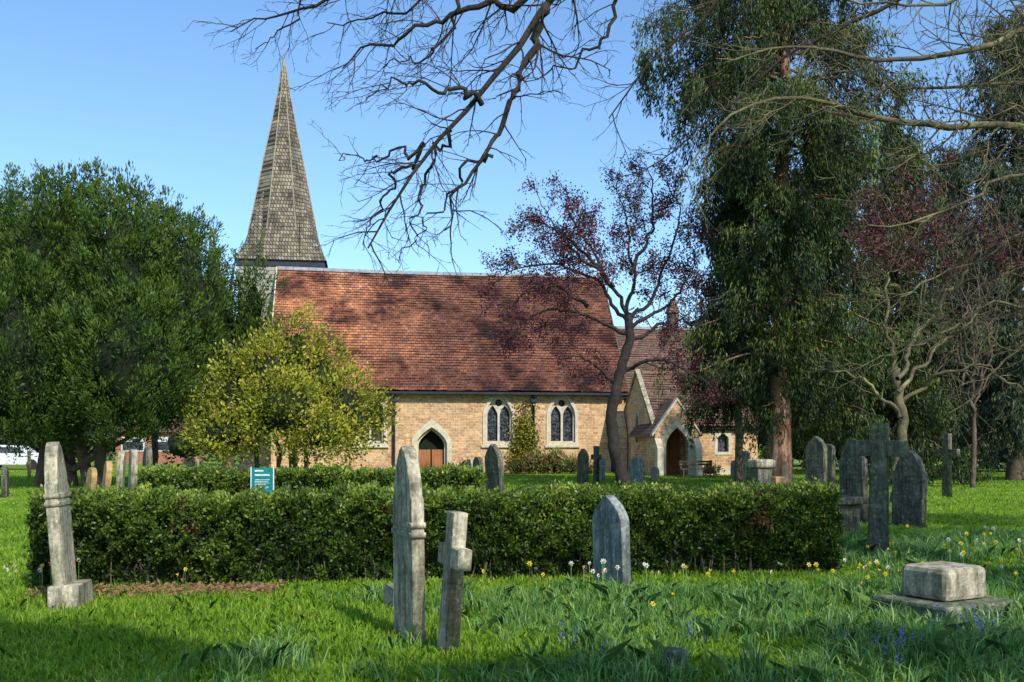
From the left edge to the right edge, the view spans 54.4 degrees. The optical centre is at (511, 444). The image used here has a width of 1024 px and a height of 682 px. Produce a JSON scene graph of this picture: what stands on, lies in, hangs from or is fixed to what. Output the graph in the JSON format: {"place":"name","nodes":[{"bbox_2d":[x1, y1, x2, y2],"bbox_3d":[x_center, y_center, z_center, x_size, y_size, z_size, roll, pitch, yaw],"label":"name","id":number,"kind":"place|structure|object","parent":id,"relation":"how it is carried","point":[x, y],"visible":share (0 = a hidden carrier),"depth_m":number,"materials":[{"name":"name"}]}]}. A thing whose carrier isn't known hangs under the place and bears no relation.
{"place":"outdoors","nodes":[
{"label":"outdoors","id":0,"kind":"place"},
{"bbox_2d":[116,432,204,463],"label":"walls","id":1,"kind":"structure","parent":0,"point":[161,460],"depth_m":82.00,"materials":[{"name":"red brick"}]},
{"bbox_2d":[123,442,142,449],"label":"window glass","id":2,"kind":"object","parent":1,"relation":"in","point":[127,448],"visible":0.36,"depth_m":81.90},
{"bbox_2d":[0,446,1023,681],"bbox_3d":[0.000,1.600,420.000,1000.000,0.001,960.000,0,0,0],"label":"ground","id":3,"kind":"structure","parent":0,"point":[213,463],"depth_m":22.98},
{"bbox_2d":[1,467,8,497],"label":"gravestone","id":4,"kind":"object","parent":3,"relation":"on","point":[4,482],"visible":0.91,"depth_m":29.65,"materials":[{"name":"stone"}]},
{"bbox_2d":[0,445,38,469],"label":"parked car","id":5,"kind":"object","parent":3,"relation":"on","point":[4,458],"visible":0.46,"depth_m":62.22,"materials":[{"name":"white paint"}]},
{"bbox_2d":[27,451,30,476],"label":"gravestone","id":6,"kind":"object","parent":3,"relation":"on","point":[29,467],"visible":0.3,"depth_m":47.77,"materials":[{"name":"stone"}]},
{"bbox_2d":[43,441,92,610],"bbox_3d":[-4.416,0.854,9.841,0.394,1.764,0.619,0,0,-10],"label":"gravestone","id":7,"kind":"object","parent":3,"relation":"on","point":[67,587],"visible":0.89,"depth_m":9.72,"materials":[{"name":"stone"}]},
{"bbox_2d":[86,467,96,489],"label":"gravestone","id":8,"kind":"object","parent":3,"relation":"on","point":[91,479],"visible":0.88,"depth_m":29.81,"materials":[{"name":"stone"}]},
{"bbox_2d":[102,461,112,487],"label":"gravestone","id":9,"kind":"object","parent":3,"relation":"on","point":[107,473],"visible":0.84,"depth_m":27.76,"materials":[{"name":"stone"}]},
{"bbox_2d":[0,155,237,487],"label":"yew tree","id":10,"kind":"object","parent":3,"relation":"on","point":[100,328],"visible":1,"depth_m":34.48,"materials":[{"name":"green plant"}]},
{"bbox_2d":[0,414,238,466],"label":"distant trees","id":11,"kind":"object","parent":3,"relation":"on","point":[174,449],"depth_m":69.46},
{"bbox_2d":[116,450,125,489],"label":"gravestone","id":12,"kind":"object","parent":3,"relation":"on","point":[120,474],"visible":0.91,"depth_m":26.75,"materials":[{"name":"stone"}]},
{"bbox_2d":[127,449,137,504],"bbox_3d":[-9.905,0.929,26.000,0.156,1.600,0.566,2,0,-28],"label":"gravestone","id":13,"kind":"object","parent":3,"relation":"on","point":[133,466],"visible":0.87,"depth_m":25.77,"materials":[{"name":"stone"}]},
{"bbox_2d":[142,446,152,475],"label":"gravestone","id":14,"kind":"object","parent":3,"relation":"on","point":[147,456],"visible":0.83,"depth_m":24.81,"materials":[{"name":"stone"}]},
{"bbox_2d":[17,578,286,601],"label":"leaf litter","id":15,"kind":"object","parent":3,"relation":"on","point":[173,587],"visible":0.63,"depth_m":10.59,"materials":[{"name":"brown plant"}]},
{"bbox_2d":[151,404,171,465],"bbox_3d":[-15.766,-1.495,43.910,4.786,6.256,3.111,0,0,17],"label":"bare tree","id":16,"kind":"object","parent":3,"relation":"on","point":[155,453],"visible":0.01,"depth_m":43.89,"materials":[{"name":"brown plant"}]},
{"bbox_2d":[187,214,289,476],"bbox_3d":[-11.761,-4.084,41.948,5.263,11.375,3.595,0,0,15],"label":"yew tree","id":17,"kind":"object","parent":3,"relation":"on","point":[250,306],"visible":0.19,"depth_m":41.58,"materials":[{"name":"green plant"}]},
{"bbox_2d":[251,467,273,492],"bbox_3d":[-4.737,1.015,18.900,0.440,1.170,0.040,0,0,-3],"label":"information sign","id":18,"kind":"object","parent":3,"relation":"on","point":[264,476],"visible":0.74,"depth_m":18.89,"materials":[{"name":"teal paint"}]},
{"bbox_2d":[239,265,320,469],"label":"tower","id":19,"kind":"structure","parent":3,"relation":"on","point":[263,460],"depth_m":60.16,"materials":[{"name":"stone"}]},
{"bbox_2d":[238,266,293,269],"bbox_3d":[-14.002,-10.627,60.288,5.040,0.215,0.086,0,0,-8],"label":"bell stage board","id":20,"kind":"object","parent":19,"relation":"attached to","point":[267,268],"visible":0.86,"depth_m":60.12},
{"bbox_2d":[236,259,325,267],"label":"spire eaves","id":21,"kind":"object","parent":19,"relation":"on","point":[299,263],"visible":0.21,"depth_m":60.25,"materials":[{"name":"metal"}]},
{"bbox_2d":[234,66,327,267],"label":"spire","id":22,"kind":"structure","parent":21,"relation":"on","point":[284,239],"depth_m":61.20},
{"bbox_2d":[248,60,317,234],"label":"spire hips","id":23,"kind":"object","parent":22,"relation":"attached to","point":[284,62],"visible":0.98,"depth_m":62.13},
{"bbox_2d":[174,298,403,468],"bbox_3d":[-7.882,-1.848,34.791,7.954,6.908,5.588,0,0,0],"label":"golden holly tree","id":24,"kind":"object","parent":3,"relation":"on","point":[270,398],"visible":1,"depth_m":34.27,"materials":[{"name":"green plant"}]},
{"bbox_2d":[134,461,487,506],"bbox_3d":[-3.976,0.986,20.124,7.046,1.345,1.360,0,0,-3],"label":"hedge","id":25,"kind":"object","parent":3,"relation":"on","point":[240,479],"visible":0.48,"depth_m":19.78,"materials":[{"name":"green plant"}]},
{"bbox_2d":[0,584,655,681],"bbox_3d":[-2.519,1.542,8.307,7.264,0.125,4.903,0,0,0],"label":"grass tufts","id":26,"kind":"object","parent":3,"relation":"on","point":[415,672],"visible":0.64,"depth_m":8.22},
{"bbox_2d":[275,465,391,472],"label":"plinth","id":27,"kind":"structure","parent":3,"relation":"on","point":[371,466],"depth_m":54.70,"materials":[{"name":"stone"}]},
{"bbox_2d":[383,583,393,608],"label":"gravestone","id":28,"kind":"object","parent":3,"relation":"on","point":[388,593],"visible":0.42,"depth_m":9.67,"materials":[{"name":"stone"}]},
{"bbox_2d":[391,445,425,645],"bbox_3d":[-0.850,0.870,8.150,0.129,1.719,0.590,0,0,-22],"label":"gravestone","id":29,"kind":"object","parent":3,"relation":"on","point":[409,526],"visible":0.9,"depth_m":7.98,"materials":[{"name":"stone"}]},
{"bbox_2d":[21,474,847,588],"bbox_3d":[-0.645,1.011,12.048,9.776,1.266,1.354,0,0,-10],"label":"hedge","id":30,"kind":"object","parent":3,"relation":"on","point":[283,533],"visible":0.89,"depth_m":11.62,"materials":[{"name":"green plant"}]},
{"bbox_2d":[271,393,622,469],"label":"wall","id":31,"kind":"structure","parent":3,"relation":"on","point":[458,418],"depth_m":55.67,"materials":[{"name":"brick"}]},
{"bbox_2d":[353,393,386,444],"bbox_3d":[-7.819,-1.485,54.914,1.840,3.070,0.150,0,0,-8],"label":"window surround","id":32,"kind":"object","parent":31,"relation":"attached to","point":[385,439],"visible":0.06,"depth_m":54.95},
{"bbox_2d":[359,405,381,440],"bbox_3d":[-7.863,-1.400,55.206,1.600,3.000,0.040,0,0,-8],"label":"window glass","id":33,"kind":"object","parent":32,"relation":"in","point":[375,439],"visible":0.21,"depth_m":55.21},
{"bbox_2d":[418,430,443,466],"bbox_3d":[-4.565,0.300,56.023,1.600,2.600,0.040,0,0,-8],"label":"door void","id":34,"kind":"object","parent":31,"relation":"attached to","point":[431,440],"depth_m":56.00,"materials":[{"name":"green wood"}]},
{"bbox_2d":[411,419,451,472],"bbox_3d":[-4.472,0.110,55.400,2.240,2.980,0.180,0,0,-8],"label":"door surround","id":35,"kind":"object","parent":31,"relation":"attached to","point":[435,426],"visible":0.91,"depth_m":55.36,"materials":[{"name":"stone"}]},
{"bbox_2d":[416,427,446,464],"bbox_3d":[-4.513,0.325,55.676,1.700,2.550,0.220,0,0,-8],"label":"door inner order","id":36,"kind":"object","parent":31,"relation":"attached to","point":[440,436],"depth_m":55.63,"materials":[{"name":"stone"}]},
{"bbox_2d":[271,268,627,391],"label":"roof","id":37,"kind":"structure","parent":31,"relation":"on","point":[417,332],"depth_m":58.18,"materials":[{"name":"tile"}]},
{"bbox_2d":[340,389,626,394],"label":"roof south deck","id":38,"kind":"structure","parent":31,"relation":"on","point":[495,391],"depth_m":55.61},
{"bbox_2d":[336,391,627,394],"bbox_3d":[-3.292,-2.838,55.111,19.900,0.120,0.120,0,0,-9],"label":"eaves gutter","id":39,"kind":"object","parent":38,"relation":"attached to","point":[513,393],"visible":0.64,"depth_m":55.44,"materials":[{"name":"metal"}]},
{"bbox_2d":[602,279,628,392],"bbox_3d":[6.154,-6.749,59.819,0.065,7.942,6.380,0,0,-8],"label":"verge board","id":40,"kind":"object","parent":38,"relation":"attached to","point":[616,338],"visible":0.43,"depth_m":59.53,"materials":[{"name":"grey wood"}]},
{"bbox_2d":[483,394,514,444],"bbox_3d":[-0.738,-1.485,55.973,1.840,3.070,0.150,0,0,-9],"label":"window surround","id":41,"kind":"object","parent":31,"relation":"attached to","point":[505,398],"visible":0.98,"depth_m":55.86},
{"bbox_2d":[486,394,511,441],"bbox_3d":[-0.764,-1.460,56.146,1.480,2.720,0.160,0,0,-9],"label":"window tracery","id":42,"kind":"object","parent":41,"relation":"in","point":[498,409],"depth_m":56.07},
{"bbox_2d":[487,399,508,440],"bbox_3d":[-0.782,-1.400,56.265,1.600,3.000,0.040,0,0,-8],"label":"window glass","id":43,"kind":"object","parent":42,"relation":"in","point":[492,424],"visible":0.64,"depth_m":56.23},
{"bbox_2d":[392,394,613,471],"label":"downpipes","id":44,"kind":"object","parent":31,"relation":"attached to","point":[393,440],"visible":0.54,"depth_m":54.91,"materials":[{"name":"metal"}]},
{"bbox_2d":[502,401,543,464],"bbox_3d":[0.597,-0.521,55.943,2.654,3.855,0.484,0,0,-8],"label":"ivy","id":45,"kind":"object","parent":31,"relation":"attached to","point":[526,445],"visible":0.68,"depth_m":55.89,"materials":[{"name":"green plant"}]},
{"bbox_2d":[546,395,577,444],"bbox_3d":[2.850,-1.485,56.509,1.840,3.070,0.150,0,0,-9],"label":"window surround","id":46,"kind":"object","parent":31,"relation":"attached to","point":[548,442],"visible":0.97,"depth_m":56.40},
{"bbox_2d":[550,395,574,441],"bbox_3d":[2.824,-1.460,56.682,1.480,2.720,0.160,0,0,-9],"label":"window tracery","id":47,"kind":"object","parent":46,"relation":"in","point":[564,407],"depth_m":56.62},
{"bbox_2d":[551,400,571,440],"bbox_3d":[2.807,-1.400,56.801,1.600,3.000,0.040,0,0,-8],"label":"window glass","id":48,"kind":"object","parent":47,"relation":"in","point":[555,424],"visible":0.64,"depth_m":56.78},
{"bbox_2d":[437,511,471,653],"bbox_3d":[-0.452,1.122,7.577,0.183,1.226,0.443,0,0,-24],"label":"stone cross","id":49,"kind":"object","parent":3,"relation":"on","point":[454,555],"visible":0.9,"depth_m":7.51,"materials":[{"name":"stone"}]},
{"bbox_2d":[473,457,483,474],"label":"gravestone","id":50,"kind":"object","parent":3,"relation":"on","point":[478,461],"visible":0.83,"depth_m":28.86,"materials":[{"name":"stone"}]},
{"bbox_2d":[485,444,504,491],"bbox_3d":[-0.437,0.860,25.000,0.146,1.738,0.716,-3,0,-30],"label":"gravestone","id":51,"kind":"object","parent":3,"relation":"on","point":[494,469],"visible":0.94,"depth_m":24.85,"materials":[{"name":"stone"}]},
{"bbox_2d":[2,522,1020,618],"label":"daffodils","id":52,"kind":"object","parent":3,"relation":"on","point":[869,563],"visible":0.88,"depth_m":10.74,"materials":[{"name":"yellow plant"}]},
{"bbox_2d":[455,464,610,472],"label":"plinth","id":53,"kind":"structure","parent":3,"relation":"on","point":[607,467],"depth_m":56.76,"materials":[{"name":"stone"}]},
{"bbox_2d":[92,526,1023,681],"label":"daffodil foliage","id":54,"kind":"object","parent":3,"relation":"on","point":[971,648],"visible":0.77,"depth_m":7.97,"materials":[{"name":"green plant"}]},
{"bbox_2d":[577,449,588,483],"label":"gravestone","id":55,"kind":"object","parent":3,"relation":"on","point":[583,466],"visible":0.94,"depth_m":39.88,"materials":[{"name":"stone"}]},
{"bbox_2d":[458,446,730,475],"bbox_3d":[4.820,0.931,52.632,16.056,1.758,3.314,0,0,13],"label":"shrub","id":56,"kind":"object","parent":3,"relation":"on","point":[538,457],"depth_m":53.14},
{"bbox_2d":[591,446,601,481],"bbox_3d":[3.555,0.901,42.000,0.156,1.653,0.616,0,0,-28],"label":"stone cross","id":57,"kind":"object","parent":3,"relation":"on","point":[596,456],"visible":0.85,"depth_m":41.91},
{"bbox_2d":[599,457,604,480],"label":"gravestone","id":58,"kind":"object","parent":3,"relation":"on","point":[602,469],"visible":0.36,"depth_m":43.85,"materials":[{"name":"grey stone"}]},
{"bbox_2d":[188,0,1023,455],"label":"bare tree","id":59,"kind":"object","parent":3,"relation":"on","point":[534,28],"visible":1,"depth_m":9.19,"materials":[{"name":"brown plant"}]},
{"bbox_2d":[474,144,741,487],"bbox_3d":[3.104,-4.271,32.710,8.945,12.001,5.088,0,0,-6],"label":"purple plum tree","id":60,"kind":"object","parent":3,"relation":"on","point":[613,437],"visible":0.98,"depth_m":32.93,"materials":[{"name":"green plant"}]},
{"bbox_2d":[592,495,630,586],"bbox_3d":[1.115,1.150,11.200,0.116,1.157,0.576,-2,0,-29],"label":"gravestone","id":61,"kind":"object","parent":3,"relation":"on","point":[611,532],"visible":0.91,"depth_m":11.09,"materials":[{"name":"grey stone"}]},
{"bbox_2d":[616,409,626,466],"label":"buttress","id":62,"kind":"structure","parent":3,"relation":"on","point":[621,423],"depth_m":56.20,"materials":[{"name":"stone"}]},
{"bbox_2d":[624,377,649,473],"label":"vestry west gable","id":63,"kind":"structure","parent":3,"relation":"on","point":[636,402],"depth_m":54.68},
{"bbox_2d":[631,457,644,484],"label":"gravestone","id":64,"kind":"object","parent":3,"relation":"on","point":[637,469],"visible":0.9,"depth_m":37.86,"materials":[{"name":"grey stone"}]},
{"bbox_2d":[647,436,652,475],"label":"porch wall","id":65,"kind":"structure","parent":3,"relation":"on","point":[649,453],"depth_m":51.03,"materials":[{"name":"stone"}]},
{"bbox_2d":[651,467,659,479],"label":"gravestone","id":66,"kind":"object","parent":3,"relation":"on","point":[655,473],"visible":0.89,"depth_m":43.84,"materials":[{"name":"stone"}]},
{"bbox_2d":[655,438,663,475],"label":"porch buttress","id":67,"kind":"structure","parent":3,"relation":"on","point":[659,455],"depth_m":49.59,"materials":[{"name":"stone"}]},
{"bbox_2d":[661,646,688,673],"bbox_3d":[1.129,1.537,6.948,0.160,0.230,0.128,13,2,-28],"label":"broken stone","id":68,"kind":"object","parent":3,"relation":"on","point":[676,652],"visible":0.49,"depth_m":6.90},
{"bbox_2d":[653,402,698,474],"bbox_3d":[8.299,-0.275,50.397,2.289,3.750,0.350,0,0,-9],"label":"porch front","id":69,"kind":"object","parent":3,"relation":"on","point":[671,418],"visible":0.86,"depth_m":50.21,"materials":[{"name":"stone"}]},
{"bbox_2d":[662,421,692,475],"bbox_3d":[8.321,0.200,50.249,1.700,2.800,0.150,0,0,-9],"label":"porch arch ring","id":70,"kind":"object","parent":69,"relation":"attached to","point":[673,427],"visible":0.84,"depth_m":50.20,"materials":[{"name":"stone"}]},
{"bbox_2d":[648,272,703,326],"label":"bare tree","id":71,"kind":"object","parent":3,"relation":"on","point":[682,306],"visible":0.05,"depth_m":71.37,"materials":[{"name":"brown plant"}]},
{"bbox_2d":[679,460,714,477],"bbox_3d":[8.710,1.175,46.866,1.600,0.850,0.570,0,0,-6],"label":"park bench","id":72,"kind":"object","parent":3,"relation":"on","point":[695,463],"visible":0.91,"depth_m":47.05,"materials":[{"name":"brown wood"}]},
{"bbox_2d":[693,438,702,475],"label":"porch buttress","id":73,"kind":"structure","parent":3,"relation":"on","point":[697,456],"depth_m":49.90,"materials":[{"name":"stone"}]},
{"bbox_2d":[707,467,730,474],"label":"vestry plinth","id":74,"kind":"structure","parent":3,"relation":"on","point":[727,470],"depth_m":52.06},
{"bbox_2d":[680,128,799,482],"bbox_3d":[8.114,-5.134,37.316,4.251,13.482,4.907,0,0,-24],"label":"conifer tree","id":75,"kind":"object","parent":3,"relation":"on","point":[727,408],"visible":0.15,"depth_m":36.90,"materials":[{"name":"green plant"}]},
{"bbox_2d":[743,451,749,479],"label":"gravestone","id":76,"kind":"object","parent":3,"relation":"on","point":[746,472],"visible":0.48,"depth_m":44.83,"materials":[{"name":"stone"}]},
{"bbox_2d":[747,459,774,486],"bbox_3d":[5.250,0.960,21.000,0.600,1.280,0.600,0,0,-17],"label":"chest tomb","id":77,"kind":"object","parent":3,"relation":"on","point":[761,470],"visible":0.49,"depth_m":20.83,"materials":[{"name":"stone"}]},
{"bbox_2d":[770,476,784,484],"bbox_3d":[4.754,1.090,17.800,0.200,1.020,0.200,0,0,-17],"label":"gravestone post","id":78,"kind":"object","parent":3,"relation":"on","point":[776,479],"visible":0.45,"depth_m":17.72,"materials":[{"name":"stone"}]},
{"bbox_2d":[560,603,1003,662],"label":"bluebells","id":79,"kind":"object","parent":3,"relation":"on","point":[900,632],"visible":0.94,"depth_m":7.32,"materials":[{"name":"blue plant"}]},
{"bbox_2d":[630,0,946,483],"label":"redwood tree","id":80,"kind":"object","parent":3,"relation":"on","point":[767,291],"visible":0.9,"depth_m":32.08,"materials":[{"name":"green plant"}]},
{"bbox_2d":[806,436,826,484],"bbox_3d":[8.256,0.753,27.000,0.156,1.950,0.616,0,0,-32],"label":"gravestone","id":81,"kind":"object","parent":3,"relation":"on","point":[816,456],"visible":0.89,"depth_m":26.90,"materials":[{"name":"stone"}]},
{"bbox_2d":[754,110,895,472],"bbox_3d":[11.472,-5.665,37.199,5.353,14.582,4.788,0,0,21],"label":"conifer tree","id":82,"kind":"object","parent":3,"relation":"on","point":[843,416],"visible":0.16,"depth_m":36.25,"materials":[{"name":"green plant"}]},
{"bbox_2d":[826,444,834,489],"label":"gravestone","id":83,"kind":"object","parent":3,"relation":"on","point":[831,462],"visible":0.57,"depth_m":29.84,"materials":[{"name":"stone"}]},
{"bbox_2d":[827,495,868,532],"bbox_3d":[5.475,1.275,18.500,1.350,0.650,1.900,0,0,-17],"label":"chest tomb","id":84,"kind":"object","parent":3,"relation":"on","point":[850,507],"visible":0.09,"depth_m":17.77,"materials":[{"name":"stone"}]},
{"bbox_2d":[839,438,867,521],"bbox_3d":[7.030,0.806,20.500,0.156,1.845,0.636,-1,0,-27],"label":"gravestone","id":85,"kind":"object","parent":3,"relation":"on","point":[853,475],"visible":0.61,"depth_m":20.38,"materials":[{"name":"stone"}]},
{"bbox_2d":[851,424,907,553],"bbox_3d":[5.167,0.720,13.996,0.739,2.020,0.181,0,0,30],"label":"stone cross","id":86,"kind":"object","parent":3,"relation":"on","point":[879,448],"visible":0.89,"depth_m":13.93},
{"bbox_2d":[758,315,1023,469],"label":"distant trees","id":87,"kind":"object","parent":3,"relation":"on","point":[837,457],"depth_m":59.45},
{"bbox_2d":[792,112,1002,486],"bbox_3d":[15.142,-5.589,38.776,7.964,14.638,6.515,0,0,0],"label":"tree","id":88,"kind":"object","parent":3,"relation":"on","point":[927,411],"visible":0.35,"depth_m":38.07,"materials":[{"name":"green plant"}]},
{"bbox_2d":[892,450,926,526],"bbox_3d":[7.783,0.924,19.500,0.156,1.609,0.676,1,0,-32],"label":"gravestone","id":89,"kind":"object","parent":3,"relation":"on","point":[909,491],"visible":0.86,"depth_m":19.40,"materials":[{"name":"stone"}]},
{"bbox_2d":[806,139,1023,502],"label":"purple plum tree","id":90,"kind":"object","parent":3,"relation":"on","point":[871,240],"visible":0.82,"depth_m":26.79,"materials":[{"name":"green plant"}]},
{"bbox_2d":[867,143,1008,472],"bbox_3d":[23.077,-6.909,51.592,9.267,17.126,7.819,0,0,0],"label":"cedar tree","id":91,"kind":"object","parent":3,"relation":"on","point":[948,197],"visible":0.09,"depth_m":51.20,"materials":[{"name":"green plant"}]},
{"bbox_2d":[871,561,1017,627],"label":"memorial plinth","id":92,"kind":"structure","parent":3,"relation":"on","point":[943,582],"depth_m":8.89,"materials":[{"name":"stone"}]},
{"bbox_2d":[934,433,959,496],"bbox_3d":[13.110,0.703,30.000,0.156,2.051,0.816,0,0,-25],"label":"stone cross","id":93,"kind":"object","parent":3,"relation":"on","point":[947,474],"visible":0.87,"depth_m":29.92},
{"bbox_2d":[901,211,1023,487],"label":"bare tree","id":94,"kind":"object","parent":3,"relation":"on","point":[971,414],"visible":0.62,"depth_m":35.90,"materials":[{"name":"brown plant"}]},
{"bbox_2d":[926,5,1023,480],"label":"cedar tree","id":95,"kind":"object","parent":3,"relation":"on","point":[1007,446],"visible":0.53,"depth_m":43.42,"materials":[{"name":"green plant"}]},
{"bbox_3d":[9.601,-2.105,56.796,5.680,3.291,3.779,0,0,-8],"label":"vestry","id":96,"kind":"object","parent":3,"relation":"on","visible":0},
{"bbox_2d":[624,371,635,413],"bbox_3d":[6.598,-2.375,56.387,0.260,3.450,3.700,0,0,-9],"label":"vestry coping","id":97,"kind":"object","parent":96,"relation":"attached to","point":[632,383],"visible":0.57,"depth_m":55.60,"materials":[{"name":"stone"}]},
{"bbox_2d":[635,369,654,424],"bbox_3d":[7.116,-2.475,52.925,0.260,3.250,3.300,0,0,-8],"label":"vestry coping","id":98,"kind":"object","parent":96,"relation":"on","point":[645,395],"visible":0.79,"depth_m":52.96,"materials":[{"name":"stone"}]},
{"bbox_2d":[666,430,679,474],"bbox_3d":[8.108,0.350,51.673,1.200,2.500,0.050,0,0,-9],"label":"porch door","id":99,"kind":"structure","parent":96,"relation":"attached to","point":[672,453],"depth_m":51.69,"materials":[{"name":"brown wood"}]},
{"bbox_2d":[0,0,1023,397],"label":"sky","id":100,"kind":"structure","parent":0,"point":[120,82],"materials":[{"name":"blue"}]},
{"bbox_2d":[615,326,691,329],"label":"chancel ridge","id":101,"kind":"structure","parent":0,"point":[639,327],"depth_m":63.31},
{"bbox_2d":[616,329,702,388],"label":"chancel roof","id":102,"kind":"structure","parent":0,"point":[641,349],"depth_m":61.62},
{"bbox_2d":[641,371,686,374],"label":"vestry ridge","id":103,"kind":"structure","parent":0,"point":[651,372],"depth_m":54.66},
{"bbox_2d":[629,399,699,436],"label":"porch roof","id":104,"kind":"structure","parent":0,"point":[642,430],"depth_m":51.72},
{"bbox_2d":[650,398,701,436],"bbox_3d":[8.309,-1.370,50.344,2.589,1.960,0.360,0,0,-9],"label":"porch coping","id":105,"kind":"object","parent":104,"relation":"attached to","point":[663,417],"depth_m":50.19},
{"bbox_2d":[680,431,757,474],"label":"vestry south wall","id":106,"kind":"structure","parent":0,"point":[707,442],"depth_m":52.10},
{"bbox_2d":[641,374,761,425],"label":"vestry roof","id":107,"kind":"structure","parent":106,"relation":"on","point":[668,394],"depth_m":53.47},
{"bbox_2d":[650,403,761,430],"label":"roof","id":108,"kind":"structure","parent":106,"relation":"on","point":[733,427],"depth_m":51.98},
{"bbox_2d":[714,431,731,454],"bbox_3d":[11.047,-0.100,52.183,0.960,1.300,0.130,0,0,-8],"label":"vestry window frame","id":109,"kind":"object","parent":106,"relation":"in","point":[729,436],"visible":0.83,"depth_m":52.13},
{"bbox_2d":[718,434,726,451],"bbox_3d":[11.013,-0.100,52.411,0.800,1.200,0.030,0,0,-8],"label":"vestry window glass","id":110,"kind":"object","parent":109,"relation":"in","point":[722,444],"visible":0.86,"depth_m":52.41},
{"bbox_3d":[9.206,-0.650,63.500,7.500,4.500,9.600,0,0,-8],"label":"chancel","id":111,"kind":"object","parent":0,"visible":0},
{"bbox_2d":[666,313,678,338],"bbox_3d":[10.179,-7.350,63.140,0.600,1.900,0.600,0,0,-9],"label":"chimney stack","id":112,"kind":"object","parent":111,"relation":"on","point":[676,316],"visible":0.36,"depth_m":62.85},
{"bbox_2d":[665,301,680,313],"bbox_3d":[10.179,-8.750,63.140,0.800,0.900,0.800,0,0,-8],"label":"chimney cap","id":113,"kind":"object","parent":112,"relation":"on","point":[670,308],"visible":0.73,"depth_m":62.76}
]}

